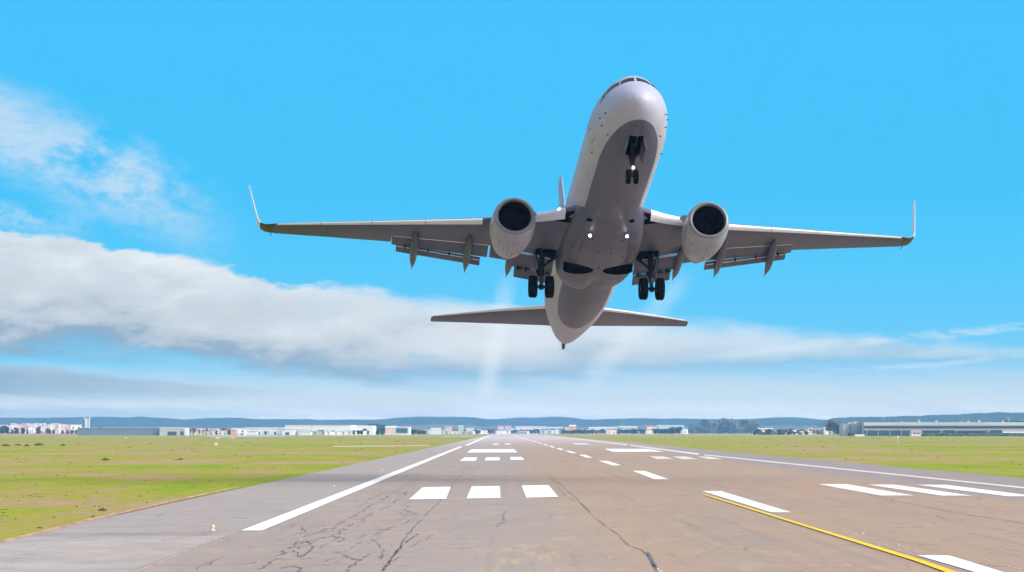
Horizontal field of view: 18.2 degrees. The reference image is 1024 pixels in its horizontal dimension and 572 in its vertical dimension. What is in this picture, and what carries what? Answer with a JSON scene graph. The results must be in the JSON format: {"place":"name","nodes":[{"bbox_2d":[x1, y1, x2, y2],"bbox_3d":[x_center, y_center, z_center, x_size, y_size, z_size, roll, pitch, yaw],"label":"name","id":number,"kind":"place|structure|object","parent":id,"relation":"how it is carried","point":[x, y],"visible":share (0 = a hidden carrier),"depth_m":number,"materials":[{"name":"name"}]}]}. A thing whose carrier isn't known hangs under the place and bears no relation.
{"place":"outdoors","nodes":[
{"label":"outdoors","id":0,"kind":"place"},
{"bbox_2d":[0,431,76,434],"bbox_3d":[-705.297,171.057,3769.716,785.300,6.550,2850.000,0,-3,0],"label":"town slope","id":1,"kind":"structure","parent":0,"point":[35,433],"depth_m":2459.07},
{"bbox_2d":[0,426,7,433],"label":"tree","id":2,"kind":"object","parent":1,"relation":"on","point":[3,429],"visible":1,"depth_m":2574.28,"materials":[{"name":"green plant"}]},
{"bbox_2d":[69,424,81,432],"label":"house","id":3,"kind":"structure","parent":1,"relation":"on","point":[73,426],"depth_m":2992.91,"materials":[{"name":"grey"}]},
{"bbox_2d":[208,435,297,436],"bbox_3d":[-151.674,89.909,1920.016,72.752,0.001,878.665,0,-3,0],"label":"taxiway","id":4,"kind":"structure","parent":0,"point":[255,436],"depth_m":1663.90,"materials":[{"name":"grey asphalt"}]},
{"bbox_2d":[333,436,457,446],"bbox_3d":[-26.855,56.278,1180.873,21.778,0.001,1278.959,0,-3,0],"label":"service path","id":5,"kind":"structure","parent":0,"point":[405,445],"depth_m":586.52,"materials":[{"name":"beige"}]},
{"bbox_2d":[0,416,825,427],"bbox_3d":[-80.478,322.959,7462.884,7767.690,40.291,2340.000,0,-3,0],"label":"hills","id":6,"kind":"structure","parent":0,"point":[108,422],"depth_m":6867.65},
{"bbox_2d":[109,424,835,432],"bbox_3d":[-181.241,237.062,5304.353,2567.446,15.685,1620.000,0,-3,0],"label":"foothills","id":7,"kind":"structure","parent":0,"point":[454,427],"depth_m":4989.23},
{"bbox_2d":[0,433,1023,539],"bbox_3d":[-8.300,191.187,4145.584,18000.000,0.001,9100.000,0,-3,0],"label":"ground","id":8,"kind":"structure","parent":0,"point":[263,461],"depth_m":316.63,"materials":[{"name":"green plant"}]},
{"bbox_2d":[83,417,90,427],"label":"water tower","id":9,"kind":"structure","parent":8,"relation":"on","point":[86,422],"depth_m":2895.78,"materials":[{"name":"white"}]},
{"bbox_2d":[77,428,159,434],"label":"hangar","id":10,"kind":"structure","parent":8,"relation":"on","point":[118,431],"depth_m":2147.26,"materials":[{"name":"grey"}]},
{"bbox_2d":[0,487,238,542],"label":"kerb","id":11,"kind":"structure","parent":8,"relation":"on","point":[54,528],"depth_m":93.27,"materials":[{"name":"grey concrete"}]},
{"bbox_2d":[160,428,188,434],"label":"terminal block","id":12,"kind":"structure","parent":8,"relation":"on","point":[174,431],"depth_m":2137.36,"materials":[{"name":"white"}]},
{"bbox_2d":[196,430,209,434],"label":"house","id":13,"kind":"structure","parent":8,"relation":"on","point":[200,433],"depth_m":2596.77,"materials":[{"name":"white"}]},
{"bbox_2d":[203,431,214,434],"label":"house","id":14,"kind":"structure","parent":8,"relation":"on","point":[209,432],"depth_m":2480.46,"materials":[{"name":"white tile"}]},
{"bbox_2d":[216,430,227,434],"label":"house","id":15,"kind":"structure","parent":8,"relation":"on","point":[221,432],"depth_m":2510.09,"materials":[{"name":"white tile"}]},
{"bbox_2d":[231,429,237,434],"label":"house","id":16,"kind":"structure","parent":8,"relation":"on","point":[233,431],"depth_m":2447.05,"materials":[{"name":"brown"}]},
{"bbox_2d":[237,430,255,434],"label":"house","id":17,"kind":"structure","parent":8,"relation":"on","point":[241,431],"depth_m":2480.93,"materials":[{"name":"grey"}]},
{"bbox_2d":[246,431,257,434],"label":"house","id":18,"kind":"structure","parent":8,"relation":"on","point":[252,432],"depth_m":2377.09,"materials":[{"name":"white"}]},
{"bbox_2d":[243,428,284,434],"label":"warehouse","id":19,"kind":"structure","parent":8,"relation":"on","point":[271,431],"depth_m":2497.08,"materials":[{"name":"white"}]},
{"bbox_2d":[282,429,295,434],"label":"shed","id":20,"kind":"structure","parent":8,"relation":"on","point":[288,431],"depth_m":2297.31,"materials":[{"name":"white"}]},
{"bbox_2d":[298,431,311,434],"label":"shed","id":21,"kind":"structure","parent":8,"relation":"on","point":[304,432],"depth_m":2297.29,"materials":[{"name":"grey"}]},
{"bbox_2d":[312,431,322,434],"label":"house","id":22,"kind":"structure","parent":8,"relation":"on","point":[317,432],"depth_m":2305.29,"materials":[{"name":"grey"}]},
{"bbox_2d":[285,425,356,430],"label":"warehouse","id":23,"kind":"structure","parent":8,"relation":"on","point":[323,427],"depth_m":2447.31,"materials":[{"name":"white"}]},
{"bbox_2d":[323,431,340,434],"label":"house","id":24,"kind":"structure","parent":8,"relation":"on","point":[331,432],"depth_m":2282.87,"materials":[{"name":"grey"}]},
{"bbox_2d":[340,431,352,434],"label":"house","id":25,"kind":"structure","parent":8,"relation":"on","point":[346,432],"depth_m":2309.66,"materials":[{"name":"grey"}]},
{"bbox_2d":[352,426,375,434],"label":"warehouse","id":26,"kind":"structure","parent":8,"relation":"on","point":[371,430],"depth_m":2457.36,"materials":[{"name":"white"}]},
{"bbox_2d":[375,424,381,433],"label":"tree","id":27,"kind":"object","parent":8,"relation":"on","point":[379,427],"visible":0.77,"depth_m":3193.54,"materials":[{"name":"green plant"}]},
{"bbox_2d":[385,426,396,434],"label":"shed","id":28,"kind":"structure","parent":8,"relation":"on","point":[389,430],"depth_m":2477.29,"materials":[{"name":"white"}]},
{"bbox_2d":[395,427,410,434],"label":"aircraft hangar","id":29,"kind":"structure","parent":8,"relation":"on","point":[402,430],"depth_m":2397.26,"materials":[{"name":"white"}]},
{"bbox_2d":[396,428,407,432],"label":"hangar door","id":30,"kind":"structure","parent":29,"relation":"in","point":[398,430],"depth_m":2396.93,"materials":[{"name":"blue"}]},
{"bbox_2d":[430,428,440,433],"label":"shed","id":31,"kind":"structure","parent":8,"relation":"on","point":[435,430],"depth_m":2996.81,"materials":[{"name":"white metal"}]},
{"bbox_2d":[444,426,451,430],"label":"house","id":32,"kind":"structure","parent":8,"relation":"on","point":[449,428],"depth_m":3596.31,"materials":[{"name":"white"}]},
{"bbox_2d":[447,431,456,433],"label":"house","id":33,"kind":"structure","parent":8,"relation":"on","point":[451,432],"depth_m":3328.52,"materials":[{"name":"white tile"}]},
{"bbox_2d":[458,426,463,430],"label":"house","id":34,"kind":"structure","parent":8,"relation":"on","point":[460,428],"depth_m":3646.30,"materials":[{"name":"white"}]},
{"bbox_2d":[460,431,474,433],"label":"house","id":35,"kind":"structure","parent":8,"relation":"on","point":[467,432],"depth_m":3446.49,"materials":[{"name":"white"}]},
{"bbox_2d":[476,430,486,433],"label":"house","id":36,"kind":"structure","parent":8,"relation":"on","point":[483,432],"depth_m":3710.27,"materials":[{"name":"grey"}]},
{"bbox_2d":[497,430,510,433],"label":"house","id":37,"kind":"structure","parent":8,"relation":"on","point":[506,431],"depth_m":3613.41,"materials":[{"name":"grey"}]},
{"bbox_2d":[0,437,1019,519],"bbox_3d":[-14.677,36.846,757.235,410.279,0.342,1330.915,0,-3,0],"label":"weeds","id":38,"kind":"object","parent":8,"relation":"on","point":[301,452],"visible":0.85,"depth_m":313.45,"materials":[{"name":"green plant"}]},
{"bbox_2d":[0,434,1023,571],"bbox_3d":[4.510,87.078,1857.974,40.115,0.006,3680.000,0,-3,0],"label":"runway","id":39,"kind":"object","parent":8,"relation":"on","point":[596,515],"visible":1,"depth_m":89.51,"materials":[{"name":"grey asphalt"}]},
{"bbox_2d":[243,435,489,529],"bbox_3d":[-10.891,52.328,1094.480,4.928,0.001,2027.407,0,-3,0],"label":"edge line","id":40,"kind":"object","parent":39,"relation":"on","point":[281,518],"visible":1,"depth_m":117.44,"materials":[{"name":"white paint"}]},
{"bbox_2d":[467,443,662,452],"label":"aiming point bars","id":41,"kind":"object","parent":39,"relation":"on","point":[513,450],"visible":0.93,"depth_m":428.13,"materials":[{"name":"white paint"}]},
{"bbox_2d":[410,444,1023,498],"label":"touchdown zone bars","id":42,"kind":"object","parent":39,"relation":"on","point":[483,492],"visible":1,"depth_m":137.38,"materials":[{"name":"white paint"}]},
{"bbox_2d":[515,436,1001,571],"bbox_3d":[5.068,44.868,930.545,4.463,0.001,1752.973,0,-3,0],"label":"line","id":43,"kind":"object","parent":39,"relation":"on","point":[960,563],"visible":0.87,"depth_m":103.87,"materials":[{"name":"white paint"}]},
{"bbox_2d":[544,435,1023,487],"bbox_3d":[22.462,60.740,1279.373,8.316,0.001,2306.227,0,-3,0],"label":"edge line","id":44,"kind":"object","parent":39,"relation":"on","point":[806,465],"visible":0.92,"depth_m":231.85,"materials":[{"name":"white paint"}]},
{"bbox_2d":[706,495,955,571],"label":"yellow taxi line","id":45,"kind":"object","parent":39,"relation":"on","point":[903,555],"visible":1,"depth_m":72.14,"materials":[{"name":"paint"}]},
{"bbox_2d":[515,426,546,433],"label":"warehouse","id":46,"kind":"structure","parent":8,"relation":"on","point":[530,427],"depth_m":3946.18,"materials":[{"name":"white metal"}]},
{"bbox_2d":[540,430,552,433],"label":"house","id":47,"kind":"structure","parent":8,"relation":"on","point":[546,431],"depth_m":3688.28,"materials":[{"name":"white"}]},
{"bbox_2d":[547,427,562,433],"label":"warehouse","id":48,"kind":"structure","parent":8,"relation":"on","point":[555,428],"depth_m":3896.26,"materials":[{"name":"white metal"}]},
{"bbox_2d":[564,423,575,433],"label":"chapel","id":49,"kind":"structure","parent":8,"relation":"on","point":[572,427],"depth_m":3696.53,"materials":[{"name":"white"}]},
{"bbox_2d":[588,427,617,433],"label":"warehouse","id":50,"kind":"structure","parent":8,"relation":"on","point":[605,428],"depth_m":3696.58,"materials":[{"name":"white metal"}]},
{"bbox_2d":[605,430,616,433],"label":"house","id":51,"kind":"structure","parent":8,"relation":"on","point":[610,431],"depth_m":3300.04,"materials":[{"name":"beige tile"}]},
{"bbox_2d":[618,426,636,428],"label":"warehouse","id":52,"kind":"structure","parent":8,"relation":"on","point":[627,427],"depth_m":3646.72,"materials":[{"name":"white"}]},
{"bbox_2d":[646,426,657,433],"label":"house","id":53,"kind":"structure","parent":8,"relation":"on","point":[650,427],"depth_m":3596.81,"materials":[{"name":"white"}]},
{"bbox_2d":[656,425,683,433],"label":"warehouse","id":54,"kind":"structure","parent":8,"relation":"on","point":[667,426],"depth_m":3596.89,"materials":[{"name":"white"}]},
{"bbox_2d":[668,427,675,433],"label":"tree","id":55,"kind":"object","parent":8,"relation":"on","point":[671,430],"visible":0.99,"depth_m":2995.29,"materials":[{"name":"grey plant"}]},
{"bbox_2d":[675,427,682,433],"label":"tree","id":56,"kind":"object","parent":8,"relation":"on","point":[677,430],"visible":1,"depth_m":2995.70,"materials":[{"name":"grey plant"}]},
{"bbox_2d":[688,423,695,433],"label":"tree","id":57,"kind":"object","parent":8,"relation":"on","point":[691,428],"visible":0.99,"depth_m":4123.51,"materials":[{"name":"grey plant"}]},
{"bbox_2d":[697,425,705,433],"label":"tree","id":58,"kind":"object","parent":8,"relation":"on","point":[699,428],"visible":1,"depth_m":4098.27,"materials":[{"name":"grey plant"}]},
{"bbox_2d":[699,420,710,433],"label":"tree","id":59,"kind":"object","parent":8,"relation":"on","point":[702,423],"visible":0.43,"depth_m":4140.02,"materials":[{"name":"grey plant"}]},
{"bbox_2d":[703,422,716,433],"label":"tree","id":60,"kind":"object","parent":8,"relation":"on","point":[711,428],"visible":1,"depth_m":4085.32,"materials":[{"name":"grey plant"}]},
{"bbox_2d":[717,418,728,433],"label":"tree","id":61,"kind":"object","parent":8,"relation":"on","point":[722,426],"visible":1,"depth_m":4115.92,"materials":[{"name":"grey plant"}]},
{"bbox_2d":[727,423,735,433],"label":"tree","id":62,"kind":"object","parent":8,"relation":"on","point":[731,428],"visible":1,"depth_m":4091.23,"materials":[{"name":"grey plant"}]},
{"bbox_2d":[726,418,741,433],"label":"tree","id":63,"kind":"object","parent":8,"relation":"on","point":[737,429],"visible":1,"depth_m":4101.09,"materials":[{"name":"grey plant"}]},
{"bbox_2d":[739,419,749,433],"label":"tree","id":64,"kind":"object","parent":8,"relation":"on","point":[744,422],"visible":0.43,"depth_m":4173.78,"materials":[{"name":"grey plant"}]},
{"bbox_2d":[743,419,760,433],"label":"tree","id":65,"kind":"object","parent":8,"relation":"on","point":[752,426],"visible":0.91,"depth_m":4090.60,"materials":[{"name":"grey plant"}]},
{"bbox_2d":[823,427,828,434],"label":"house","id":66,"kind":"structure","parent":8,"relation":"on","point":[825,432],"depth_m":2697.75,"materials":[{"name":"white"}]},
{"bbox_2d":[825,420,832,434],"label":"tree","id":67,"kind":"object","parent":8,"relation":"on","point":[828,427],"visible":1,"depth_m":2297.61,"materials":[{"name":"green plant"}]},
{"bbox_2d":[831,421,837,434],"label":"tree","id":68,"kind":"object","parent":8,"relation":"on","point":[834,424],"visible":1,"depth_m":2297.41,"materials":[{"name":"green plant"}]},
{"bbox_2d":[835,424,838,434],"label":"tree","id":69,"kind":"object","parent":8,"relation":"on","point":[837,429],"visible":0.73,"depth_m":2297.32,"materials":[{"name":"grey plant"}]},
{"bbox_2d":[839,424,849,435],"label":"annex building","id":70,"kind":"structure","parent":8,"relation":"on","point":[844,429],"depth_m":1838.62,"materials":[{"name":"grey metal"}]},
{"bbox_2d":[850,424,862,435],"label":"annex building","id":71,"kind":"structure","parent":8,"relation":"on","point":[856,428],"depth_m":1833.56,"materials":[{"name":"grey"}]},
{"bbox_2d":[909,431,921,435],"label":"house","id":72,"kind":"structure","parent":8,"relation":"on","point":[914,433],"depth_m":1813.56,"materials":[{"name":"white"}]},
{"bbox_2d":[855,418,1023,435],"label":"terminal building","id":73,"kind":"structure","parent":8,"relation":"on","point":[901,428],"depth_m":1828.50,"materials":[{"name":"grey"}]},
{"bbox_2d":[921,432,1023,435],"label":"hedge","id":74,"kind":"object","parent":8,"relation":"on","point":[973,434],"visible":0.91,"depth_m":1801.96,"materials":[{"name":"green plant"}]},
{"bbox_2d":[0,0,1023,419],"label":"sky","id":75,"kind":"structure","parent":0,"point":[139,274],"materials":[{"name":"blue"}]},
{"bbox_2d":[249,76,914,349],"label":"airliner","id":76,"kind":"object","parent":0,"point":[595,238],"visible":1,"depth_m":163.53,"materials":[{"name":"paint"}]},
{"bbox_2d":[606,82,619,93],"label":"cockpit window","id":77,"kind":"structure","parent":76,"relation":"in","point":[617,84],"depth_m":149.90,"materials":[{"name":"black glass"}]},
{"bbox_2d":[621,138,628,163],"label":"nose gear door","id":78,"kind":"structure","parent":76,"relation":"in","point":[628,138],"depth_m":149.13,"materials":[{"name":"grey metal"}]},
{"bbox_2d":[621,77,634,83],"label":"cockpit window","id":79,"kind":"structure","parent":76,"relation":"in","point":[628,79],"depth_m":149.68,"materials":[{"name":"black glass"}]},
{"bbox_2d":[636,77,649,84],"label":"cockpit window","id":80,"kind":"structure","parent":76,"relation":"in","point":[638,79],"depth_m":149.72,"materials":[{"name":"black glass"}]},
{"bbox_2d":[639,138,646,163],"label":"nose gear door","id":81,"kind":"structure","parent":76,"relation":"in","point":[643,150],"depth_m":149.53,"materials":[{"name":"grey metal"}]},
{"bbox_2d":[815,412,1023,426],"bbox_3d":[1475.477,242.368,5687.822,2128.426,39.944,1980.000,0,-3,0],"label":"hills","id":82,"kind":"structure","parent":0,"point":[990,417],"depth_m":5239.97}
]}

